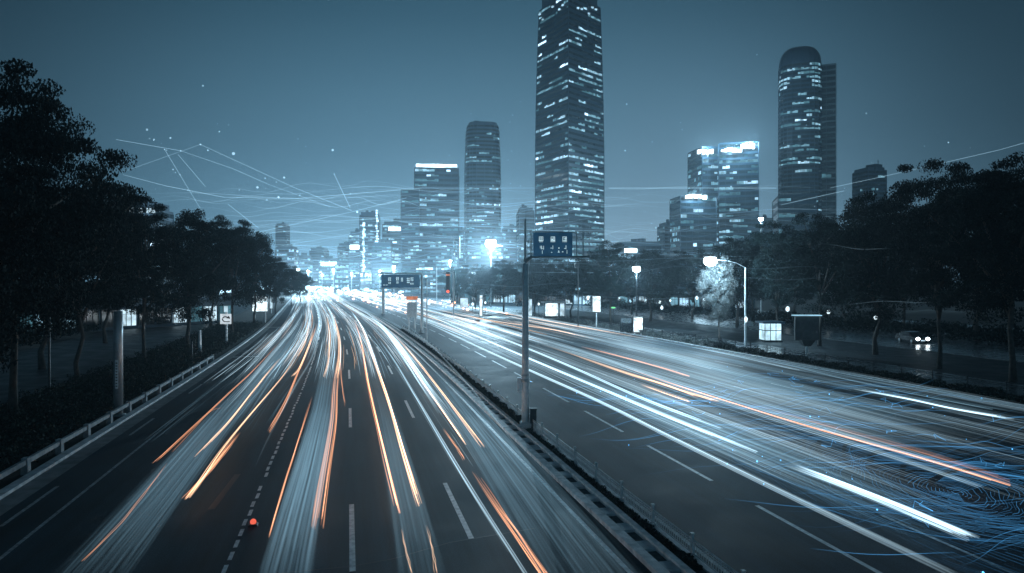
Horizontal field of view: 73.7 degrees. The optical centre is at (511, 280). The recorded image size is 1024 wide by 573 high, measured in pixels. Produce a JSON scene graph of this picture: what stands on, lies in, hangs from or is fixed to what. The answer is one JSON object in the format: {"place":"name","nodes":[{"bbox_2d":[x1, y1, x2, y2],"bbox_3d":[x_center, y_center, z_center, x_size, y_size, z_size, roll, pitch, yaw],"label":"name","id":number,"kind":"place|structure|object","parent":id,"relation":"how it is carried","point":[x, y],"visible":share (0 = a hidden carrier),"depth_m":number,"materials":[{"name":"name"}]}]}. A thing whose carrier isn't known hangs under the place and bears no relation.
{"place":"outdoors","nodes":[
{"label":"outdoors","id":0,"kind":"place"},
{"bbox_2d":[0,290,281,405],"bbox_3d":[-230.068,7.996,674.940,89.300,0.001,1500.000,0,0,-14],"label":"service road","id":1,"kind":"structure","parent":0,"point":[95,352],"depth_m":74.14,"materials":[{"name":"grey asphalt"}]},
{"bbox_2d":[115,193,173,296],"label":"building","id":2,"kind":"structure","parent":0,"point":[170,217],"depth_m":242.36,"materials":[{"name":"glass"}]},
{"bbox_2d":[0,287,651,572],"bbox_3d":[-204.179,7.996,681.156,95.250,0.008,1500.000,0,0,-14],"label":"road","id":3,"kind":"structure","parent":0,"point":[316,430],"depth_m":26.69,"materials":[{"name":"grey asphalt"}]},
{"bbox_2d":[0,291,299,515],"bbox_3d":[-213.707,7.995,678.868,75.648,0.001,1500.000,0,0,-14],"label":"gutter","id":4,"kind":"object","parent":3,"relation":"on","point":[20,494],"visible":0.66,"depth_m":33.98,"materials":[{"name":"concrete"}]},
{"bbox_2d":[323,289,695,572],"bbox_3d":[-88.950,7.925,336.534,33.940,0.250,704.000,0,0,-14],"label":"median kerb","id":5,"kind":"structure","parent":3,"relation":"on","point":[651,553],"depth_m":26.11,"materials":[{"name":"concrete"}]},
{"bbox_2d":[330,292,706,572],"bbox_3d":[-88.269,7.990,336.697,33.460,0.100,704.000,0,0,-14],"label":"median soil","id":6,"kind":"structure","parent":5,"relation":"in","point":[696,571],"depth_m":26.62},
{"bbox_2d":[400,329,521,423],"bbox_3d":[-8.337,7.750,73.056,0.875,0.570,74.100,0,0,-14],"label":"shrubbery","id":7,"kind":"object","parent":6,"relation":"on","point":[502,406],"visible":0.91,"depth_m":50.41,"materials":[{"name":"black plant"}]},
{"bbox_2d":[517,219,590,428],"bbox_3d":[2.252,2.340,36.629,3.930,11.321,0.620,0,0,0],"label":"sign pole","id":8,"kind":"object","parent":6,"relation":"on","point":[553,245],"visible":0.97,"depth_m":36.54,"materials":[{"name":"metal"}]},
{"bbox_2d":[402,325,745,572],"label":"metal railing","id":9,"kind":"object","parent":6,"relation":"on","point":[510,405],"visible":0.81,"depth_m":25.04,"materials":[{"name":"metal"}]},
{"bbox_2d":[457,371,702,570],"bbox_3d":[0.020,7.857,39.570,0.524,0.351,43.068,0,0,-14],"label":"shrubbery","id":10,"kind":"object","parent":6,"relation":"on","point":[683,556],"visible":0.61,"depth_m":22.86,"materials":[{"name":"black plant"}]},
{"bbox_2d":[464,120,500,276],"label":"skyscraper","id":11,"kind":"structure","parent":0,"point":[482,189],"depth_m":585.66,"materials":[{"name":"blue glass"}]},
{"bbox_2d":[502,224,515,288],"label":"building","id":12,"kind":"structure","parent":0,"point":[509,233],"depth_m":611.00,"materials":[{"name":"blue glass"}]},
{"bbox_2d":[0,282,1023,489],"bbox_3d":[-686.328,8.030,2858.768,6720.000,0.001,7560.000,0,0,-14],"label":"ground","id":13,"kind":"structure","parent":0,"point":[951,315],"depth_m":125.66,"materials":[{"name":"soil"}]},
{"bbox_2d":[47,321,51,397],"bbox_3d":[-31.711,5.253,46.779,0.274,5.494,0.288,0,0,-14],"label":"pole","id":14,"kind":"object","parent":13,"relation":"on","point":[49,361],"visible":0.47,"depth_m":46.72,"materials":[{"name":"metal"}]},
{"bbox_2d":[0,321,103,350],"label":"shrubbery","id":15,"kind":"object","parent":13,"relation":"on","point":[87,327],"visible":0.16,"depth_m":90.41,"materials":[{"name":"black plant"}]},
{"bbox_2d":[0,119,114,374],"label":"tree","id":16,"kind":"object","parent":13,"relation":"on","point":[15,259],"visible":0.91,"depth_m":35.85,"materials":[{"name":"green plant"}]},
{"bbox_2d":[0,202,136,368],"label":"tree","id":17,"kind":"object","parent":13,"relation":"on","point":[41,362],"visible":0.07,"depth_m":61.98,"materials":[{"name":"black plant"}]},
{"bbox_2d":[0,58,149,417],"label":"tree","id":18,"kind":"object","parent":13,"relation":"on","point":[59,145],"visible":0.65,"depth_m":39.29,"materials":[{"name":"green plant"}]},
{"bbox_2d":[16,158,160,385],"bbox_3d":[-32.877,-0.584,51.594,11.092,17.658,11.521,0,0,-26],"label":"tree","id":19,"kind":"object","parent":13,"relation":"on","point":[96,290],"visible":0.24,"depth_m":52.15,"materials":[{"name":"black plant"}]},
{"bbox_2d":[0,354,213,479],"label":"guard rail","id":20,"kind":"object","parent":13,"relation":"on","point":[24,463],"visible":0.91,"depth_m":34.89,"materials":[{"name":"metal"}]},
{"bbox_2d":[113,311,125,416],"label":"lamp column","id":21,"kind":"structure","parent":13,"relation":"on","point":[117,358],"depth_m":40.24,"materials":[{"name":"metal"}]},
{"bbox_2d":[89,200,151,342],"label":"tree","id":22,"kind":"object","parent":13,"relation":"on","point":[104,336],"visible":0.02,"depth_m":87.78,"materials":[{"name":"black plant"}]},
{"bbox_2d":[19,296,230,331],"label":"shop building","id":23,"kind":"structure","parent":13,"relation":"on","point":[131,321],"depth_m":116.62,"materials":[{"name":"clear glass"}]},
{"bbox_2d":[82,310,98,328],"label":"window","id":24,"kind":"structure","parent":23,"relation":"in","point":[93,318],"depth_m":108.07,"materials":[{"name":"grey glass"}]},
{"bbox_2d":[101,310,117,327],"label":"window","id":25,"kind":"structure","parent":23,"relation":"in","point":[103,314],"depth_m":110.45,"materials":[{"name":"grey glass"}]},
{"bbox_2d":[120,309,136,326],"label":"window","id":26,"kind":"structure","parent":23,"relation":"in","point":[128,320],"depth_m":113.59,"materials":[{"name":"glass"}]},
{"bbox_2d":[156,307,170,323],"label":"window","id":27,"kind":"structure","parent":23,"relation":"in","point":[168,321],"depth_m":119.51,"materials":[{"name":"black glass"}]},
{"bbox_2d":[0,320,261,481],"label":"shrubbery","id":28,"kind":"object","parent":13,"relation":"on","point":[169,352],"visible":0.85,"depth_m":45.51,"materials":[{"name":"green plant"}]},
{"bbox_2d":[0,294,295,499],"bbox_3d":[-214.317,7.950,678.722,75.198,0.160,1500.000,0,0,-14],"label":"kerb","id":29,"kind":"structure","parent":13,"relation":"on","point":[30,476],"depth_m":35.43,"materials":[{"name":"concrete"}]},
{"bbox_2d":[89,196,213,363],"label":"tree","id":30,"kind":"object","parent":13,"relation":"on","point":[162,234],"visible":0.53,"depth_m":65.45,"materials":[{"name":"black plant"}]},
{"bbox_2d":[126,208,253,345],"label":"tree","id":31,"kind":"object","parent":13,"relation":"on","point":[193,290],"visible":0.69,"depth_m":79.16,"materials":[{"name":"black plant"}]},
{"bbox_2d":[158,219,245,326],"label":"tree","id":32,"kind":"object","parent":13,"relation":"on","point":[215,221],"visible":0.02,"depth_m":117.58,"materials":[{"name":"black plant"}]},
{"bbox_2d":[220,306,230,342],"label":"road sign","id":33,"kind":"object","parent":13,"relation":"on","point":[225,318],"visible":0.91,"depth_m":84.17,"materials":[{"name":"metal"}]},
{"bbox_2d":[188,214,271,332],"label":"tree","id":34,"kind":"object","parent":13,"relation":"on","point":[255,263],"visible":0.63,"depth_m":97.44,"materials":[{"name":"black plant"}]},
{"bbox_2d":[233,227,279,321],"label":"tree","id":35,"kind":"object","parent":13,"relation":"on","point":[269,259],"visible":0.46,"depth_m":121.48,"materials":[{"name":"black plant"}]},
{"bbox_2d":[252,296,268,321],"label":"advert board","id":36,"kind":"object","parent":13,"relation":"on","point":[263,307],"visible":0.57,"depth_m":131.44,"materials":[{"name":"metal"}]},
{"bbox_2d":[257,257,300,313],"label":"tree","id":37,"kind":"object","parent":13,"relation":"on","point":[280,284],"visible":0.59,"depth_m":164.23,"materials":[{"name":"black plant"}]},
{"bbox_2d":[275,222,289,248],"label":"building","id":38,"kind":"structure","parent":13,"relation":"on","point":[282,233],"depth_m":991.00,"materials":[{"name":"blue glass"}]},
{"bbox_2d":[275,244,298,288],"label":"building","id":39,"kind":"structure","parent":13,"relation":"on","point":[289,254],"depth_m":690.54,"materials":[{"name":"blue glass"}]},
{"bbox_2d":[277,265,312,305],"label":"tree","id":40,"kind":"object","parent":13,"relation":"on","point":[296,284],"visible":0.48,"depth_m":214.15,"materials":[{"name":"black plant"}]},
{"bbox_2d":[287,269,315,300],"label":"tree","id":41,"kind":"object","parent":13,"relation":"on","point":[302,286],"visible":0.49,"depth_m":264.17,"materials":[{"name":"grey plant"}]},
{"bbox_2d":[299,253,312,287],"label":"building","id":42,"kind":"structure","parent":13,"relation":"on","point":[305,262],"depth_m":771.12,"materials":[{"name":"blue glass"}]},
{"bbox_2d":[309,246,328,286],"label":"building","id":43,"kind":"structure","parent":13,"relation":"on","point":[317,253],"depth_m":888.00,"materials":[{"name":"blue glass"}]},
{"bbox_2d":[318,256,336,287],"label":"building","id":44,"kind":"structure","parent":13,"relation":"on","point":[326,267],"depth_m":788.82,"materials":[{"name":"blue glass"}]},
{"bbox_2d":[334,262,348,289],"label":"building","id":45,"kind":"structure","parent":13,"relation":"on","point":[341,275],"depth_m":630.00,"materials":[{"name":"blue glass"}]},
{"bbox_2d":[349,228,358,289],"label":"building","id":46,"kind":"structure","parent":13,"relation":"on","point":[354,253],"depth_m":571.84,"materials":[{"name":"blue glass"}]},
{"bbox_2d":[372,239,391,291],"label":"building","id":47,"kind":"structure","parent":13,"relation":"on","point":[382,255],"depth_m":510.00,"materials":[{"name":"blue glass"}]},
{"bbox_2d":[459,227,464,271],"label":"building","id":48,"kind":"structure","parent":13,"relation":"on","point":[461,246],"depth_m":551.00,"materials":[{"name":"blue glass"}]},
{"bbox_2d":[467,229,503,289],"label":"building","id":49,"kind":"structure","parent":13,"relation":"on","point":[479,252],"depth_m":509.94,"materials":[{"name":"blue glass"}]},
{"bbox_2d":[471,266,507,304],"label":"tree","id":50,"kind":"object","parent":13,"relation":"on","point":[488,294],"visible":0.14,"depth_m":229.00,"materials":[{"name":"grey plant"}]},
{"bbox_2d":[473,260,530,311],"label":"tree","id":51,"kind":"object","parent":13,"relation":"on","point":[511,283],"visible":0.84,"depth_m":173.57,"materials":[{"name":"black plant"}]},
{"bbox_2d":[348,301,715,572],"bbox_3d":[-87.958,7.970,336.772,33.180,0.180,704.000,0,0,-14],"label":"kerb","id":52,"kind":"structure","parent":13,"relation":"on","point":[706,568],"depth_m":23.74,"materials":[{"name":"concrete"}]},
{"bbox_2d":[541,301,567,320],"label":"bus shelter","id":53,"kind":"object","parent":13,"relation":"on","point":[551,308],"visible":0.91,"depth_m":136.13,"materials":[{"name":"metal"}]},
{"bbox_2d":[592,296,600,326],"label":"lit sign","id":54,"kind":"object","parent":13,"relation":"on","point":[596,304],"visible":0.96,"depth_m":115.73,"materials":[{"name":"metal"}]},
{"bbox_2d":[620,317,631,333],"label":"advert board","id":55,"kind":"object","parent":13,"relation":"on","point":[625,324],"visible":0.86,"depth_m":103.37,"materials":[{"name":"metal"}]},
{"bbox_2d":[540,316,733,347],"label":"shrubbery","id":56,"kind":"object","parent":13,"relation":"on","point":[679,338],"visible":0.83,"depth_m":95.47,"materials":[{"name":"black plant"}]},
{"bbox_2d":[632,317,642,334],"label":"advert board","id":57,"kind":"object","parent":13,"relation":"on","point":[637,324],"visible":0.76,"depth_m":100.68,"materials":[{"name":"metal"}]},
{"bbox_2d":[610,249,685,320],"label":"tree","id":58,"kind":"object","parent":13,"relation":"on","point":[647,289],"visible":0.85,"depth_m":133.15,"materials":[{"name":"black plant"}]},
{"bbox_2d":[725,220,823,320],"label":"tree","id":59,"kind":"object","parent":13,"relation":"on","point":[756,260],"visible":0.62,"depth_m":90.71,"materials":[{"name":"black plant"}]},
{"bbox_2d":[563,316,1023,397],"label":"metal railing","id":60,"kind":"object","parent":13,"relation":"on","point":[848,359],"visible":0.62,"depth_m":60.52,"materials":[{"name":"grey metal"}]},
{"bbox_2d":[583,301,1023,347],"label":"shrubbery","id":61,"kind":"object","parent":13,"relation":"on","point":[959,330],"visible":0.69,"depth_m":105.70,"materials":[{"name":"green plant"}]},
{"bbox_2d":[759,212,888,345],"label":"tree","id":62,"kind":"object","parent":13,"relation":"on","point":[809,283],"visible":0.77,"depth_m":82.99,"materials":[{"name":"black plant"}]},
{"bbox_2d":[705,342,1023,403],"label":"shrubbery","id":63,"kind":"object","parent":13,"relation":"on","point":[989,391],"visible":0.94,"depth_m":54.84,"materials":[{"name":"green plant"}]},
{"bbox_2d":[816,191,935,354],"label":"tree","id":64,"kind":"object","parent":13,"relation":"on","point":[861,278],"visible":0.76,"depth_m":72.75,"materials":[{"name":"black plant"}]},
{"bbox_2d":[845,158,1022,368],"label":"tree","id":65,"kind":"object","parent":13,"relation":"on","point":[904,232],"visible":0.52,"depth_m":60.86,"materials":[{"name":"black plant"}]},
{"bbox_2d":[881,151,1023,382],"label":"tree","id":66,"kind":"object","parent":13,"relation":"on","point":[974,202],"visible":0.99,"depth_m":53.78,"materials":[{"name":"green plant"}]},
{"bbox_2d":[0,0,1023,281],"label":"sky","id":67,"kind":"structure","parent":0,"point":[309,116],"materials":[{"name":"blue"}]},
{"bbox_2d":[516,204,534,268],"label":"building","id":68,"kind":"structure","parent":0,"point":[526,213],"depth_m":511.09,"materials":[{"name":"blue glass"}]},
{"bbox_2d":[535,0,603,290],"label":"skyscraper","id":69,"kind":"structure","parent":0,"point":[569,157],"depth_m":434.59,"materials":[{"name":"blue glass"}]},
{"bbox_2d":[612,238,661,291],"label":"building","id":70,"kind":"structure","parent":0,"point":[634,246],"depth_m":448.00,"materials":[{"name":"blue glass"}]},
{"bbox_2d":[657,219,669,260],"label":"building","id":71,"kind":"structure","parent":0,"point":[663,234],"depth_m":511.98,"materials":[{"name":"blue glass"}]},
{"bbox_2d":[323,288,1023,572],"bbox_3d":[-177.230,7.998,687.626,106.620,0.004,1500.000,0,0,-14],"label":"road","id":72,"kind":"structure","parent":0,"point":[738,462],"depth_m":33.38,"materials":[{"name":"grey asphalt"}]},
{"bbox_2d":[337,241,348,261],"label":"building","id":73,"kind":"structure","parent":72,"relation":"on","point":[342,252],"depth_m":689.78,"materials":[{"name":"blue glass"}]},
{"bbox_2d":[359,210,379,290],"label":"building","id":74,"kind":"structure","parent":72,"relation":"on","point":[369,228],"depth_m":550.68,"materials":[{"name":"blue glass"}]},
{"bbox_2d":[378,272,422,313],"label":"gantry sign","id":75,"kind":"object","parent":72,"relation":"on","point":[400,281],"visible":0.97,"depth_m":164.87,"materials":[{"name":"metal"}]},
{"bbox_2d":[406,296,417,331],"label":"signal cabinet","id":76,"kind":"object","parent":72,"relation":"on","point":[411,309],"visible":0.89,"depth_m":107.50,"materials":[{"name":"metal"}]},
{"bbox_2d":[420,275,423,332],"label":"pole","id":77,"kind":"object","parent":72,"relation":"on","point":[421,327],"visible":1,"depth_m":104.75,"materials":[{"name":"metal"}]},
{"bbox_2d":[442,272,453,317],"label":"traffic signal","id":78,"kind":"object","parent":72,"relation":"on","point":[447,282],"visible":0.98,"depth_m":146.32,"materials":[{"name":"paint"}]},
{"bbox_2d":[437,267,470,305],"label":"tree","id":79,"kind":"object","parent":72,"relation":"on","point":[458,275],"visible":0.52,"depth_m":213.90,"materials":[{"name":"green plant"}]},
{"bbox_2d":[452,264,495,309],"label":"tree","id":80,"kind":"object","parent":72,"relation":"on","point":[464,280],"visible":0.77,"depth_m":188.31,"materials":[{"name":"green plant"}]},
{"bbox_2d":[379,292,1023,406],"bbox_3d":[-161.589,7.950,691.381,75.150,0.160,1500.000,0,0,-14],"label":"kerb","id":81,"kind":"structure","parent":72,"relation":"on","point":[944,391],"depth_m":60.62,"materials":[{"name":"concrete"}]},
{"bbox_2d":[385,292,1023,395],"bbox_3d":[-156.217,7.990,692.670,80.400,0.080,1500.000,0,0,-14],"label":"pavement","id":82,"kind":"structure","parent":0,"point":[1010,389],"depth_m":66.49,"materials":[{"name":"grey concrete"}]},
{"bbox_2d":[485,237,496,306],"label":"street lamp","id":83,"kind":"object","parent":82,"relation":"on","point":[490,242],"visible":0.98,"depth_m":201.85,"materials":[{"name":"metal"}]},
{"bbox_2d":[500,257,561,313],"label":"tree","id":84,"kind":"object","parent":82,"relation":"on","point":[534,274],"visible":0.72,"depth_m":163.33,"materials":[{"name":"green plant"}]},
{"bbox_2d":[536,258,594,316],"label":"tree","id":85,"kind":"object","parent":82,"relation":"on","point":[559,284],"visible":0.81,"depth_m":148.92,"materials":[{"name":"green plant"}]},
{"bbox_2d":[565,240,643,323],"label":"tree","id":86,"kind":"object","parent":82,"relation":"on","point":[605,258],"visible":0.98,"depth_m":123.70,"materials":[{"name":"green plant"}]},
{"bbox_2d":[696,255,738,339],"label":"tree","id":87,"kind":"object","parent":82,"relation":"on","point":[720,309],"visible":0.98,"depth_m":89.40,"materials":[{"name":"green plant"}]},
{"bbox_2d":[703,254,752,344],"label":"street lamp","id":88,"kind":"object","parent":82,"relation":"on","point":[710,259],"visible":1,"depth_m":84.40,"materials":[{"name":"metal"}]},
{"bbox_2d":[791,315,821,353],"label":"notice board","id":89,"kind":"object","parent":82,"relation":"on","point":[806,330],"visible":0.92,"depth_m":73.78,"materials":[{"name":"metal"}]},
{"bbox_2d":[392,290,1023,384],"bbox_3d":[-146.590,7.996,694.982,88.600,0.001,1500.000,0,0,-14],"label":"service road","id":90,"kind":"structure","parent":0,"point":[985,368],"depth_m":78.40,"materials":[{"name":"grey asphalt"}]},
{"bbox_2d":[755,320,784,341],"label":"glass kiosk","id":91,"kind":"object","parent":90,"relation":"on","point":[770,330],"visible":1,"depth_m":89.25,"materials":[{"name":"glass"}]},
{"bbox_2d":[896,331,929,342],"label":"parked car","id":92,"kind":"object","parent":90,"relation":"on","point":[913,336],"visible":1,"depth_m":87.63,"materials":[{"name":"paint"}]},
{"bbox_2d":[395,290,1023,362],"bbox_3d":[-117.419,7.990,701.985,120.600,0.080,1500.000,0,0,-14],"label":"pavement","id":93,"kind":"structure","parent":0,"point":[987,350],"depth_m":97.57,"materials":[{"name":"grey concrete"}]},
{"bbox_2d":[382,218,400,289],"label":"building","id":94,"kind":"structure","parent":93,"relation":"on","point":[391,232],"depth_m":589.97,"materials":[{"name":"blue glass"}]},
{"bbox_2d":[401,163,458,292],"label":"skyscraper","id":95,"kind":"structure","parent":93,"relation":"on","point":[430,202],"depth_m":464.71,"materials":[{"name":"blue glass"}]},
{"bbox_2d":[402,233,457,293],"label":"building","id":96,"kind":"structure","parent":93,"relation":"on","point":[426,254],"depth_m":419.04,"materials":[{"name":"blue glass"}]},
{"bbox_2d":[559,260,610,300],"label":"tree","id":97,"kind":"object","parent":93,"relation":"on","point":[595,264],"visible":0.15,"depth_m":183.06,"materials":[{"name":"green plant"}]},
{"bbox_2d":[450,290,754,308],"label":"shop building","id":98,"kind":"structure","parent":93,"relation":"on","point":[582,302],"depth_m":220.26,"materials":[{"name":"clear glass"}]},
{"bbox_2d":[608,261,663,313],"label":"tree","id":99,"kind":"object","parent":93,"relation":"on","point":[624,288],"visible":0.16,"depth_m":164.31,"materials":[{"name":"green plant"}]},
{"bbox_2d":[639,255,695,306],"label":"tree","id":100,"kind":"object","parent":93,"relation":"on","point":[679,290],"visible":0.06,"depth_m":177.28,"materials":[{"name":"green plant"}]},
{"bbox_2d":[661,247,714,319],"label":"tree","id":101,"kind":"object","parent":93,"relation":"on","point":[690,278],"visible":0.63,"depth_m":138.58,"materials":[{"name":"green plant"}]},
{"bbox_2d":[693,236,777,326],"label":"tree","id":102,"kind":"object","parent":93,"relation":"on","point":[730,248],"visible":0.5,"depth_m":116.57,"materials":[{"name":"green plant"}]},
{"bbox_2d":[719,240,786,315],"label":"tree","id":103,"kind":"object","parent":93,"relation":"on","point":[765,283],"visible":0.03,"depth_m":148.10,"materials":[{"name":"green plant"}]},
{"bbox_2d":[772,231,829,312],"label":"tree","id":104,"kind":"object","parent":93,"relation":"on","point":[797,296],"visible":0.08,"depth_m":149.10,"materials":[{"name":"green plant"}]},
{"bbox_2d":[807,214,884,328],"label":"tree","id":105,"kind":"object","parent":93,"relation":"on","point":[831,221],"visible":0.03,"depth_m":111.90,"materials":[{"name":"green plant"}]},
{"bbox_2d":[869,205,959,330],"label":"tree","id":106,"kind":"object","parent":93,"relation":"on","point":[904,312],"visible":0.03,"depth_m":99.73,"materials":[{"name":"green plant"}]},
{"bbox_2d":[869,169,1021,339],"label":"tree","id":107,"kind":"object","parent":93,"relation":"on","point":[975,327],"visible":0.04,"depth_m":91.11,"materials":[{"name":"green plant"}]},
{"bbox_2d":[670,141,758,292],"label":"skyscraper","id":108,"kind":"structure","parent":0,"point":[718,204],"depth_m":417.67,"materials":[{"name":"blue glass"}]},
{"bbox_2d":[759,214,771,291],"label":"building","id":109,"kind":"structure","parent":0,"point":[766,229],"depth_m":509.86,"materials":[{"name":"grey glass"}]},
{"bbox_2d":[772,46,835,293],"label":"skyscraper","id":110,"kind":"structure","parent":0,"point":[806,131],"depth_m":438.26,"materials":[{"name":"blue glass"}]},
{"bbox_2d":[852,164,886,282],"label":"building","id":111,"kind":"structure","parent":0,"point":[871,177],"depth_m":591.17,"materials":[{"name":"grey glass"}]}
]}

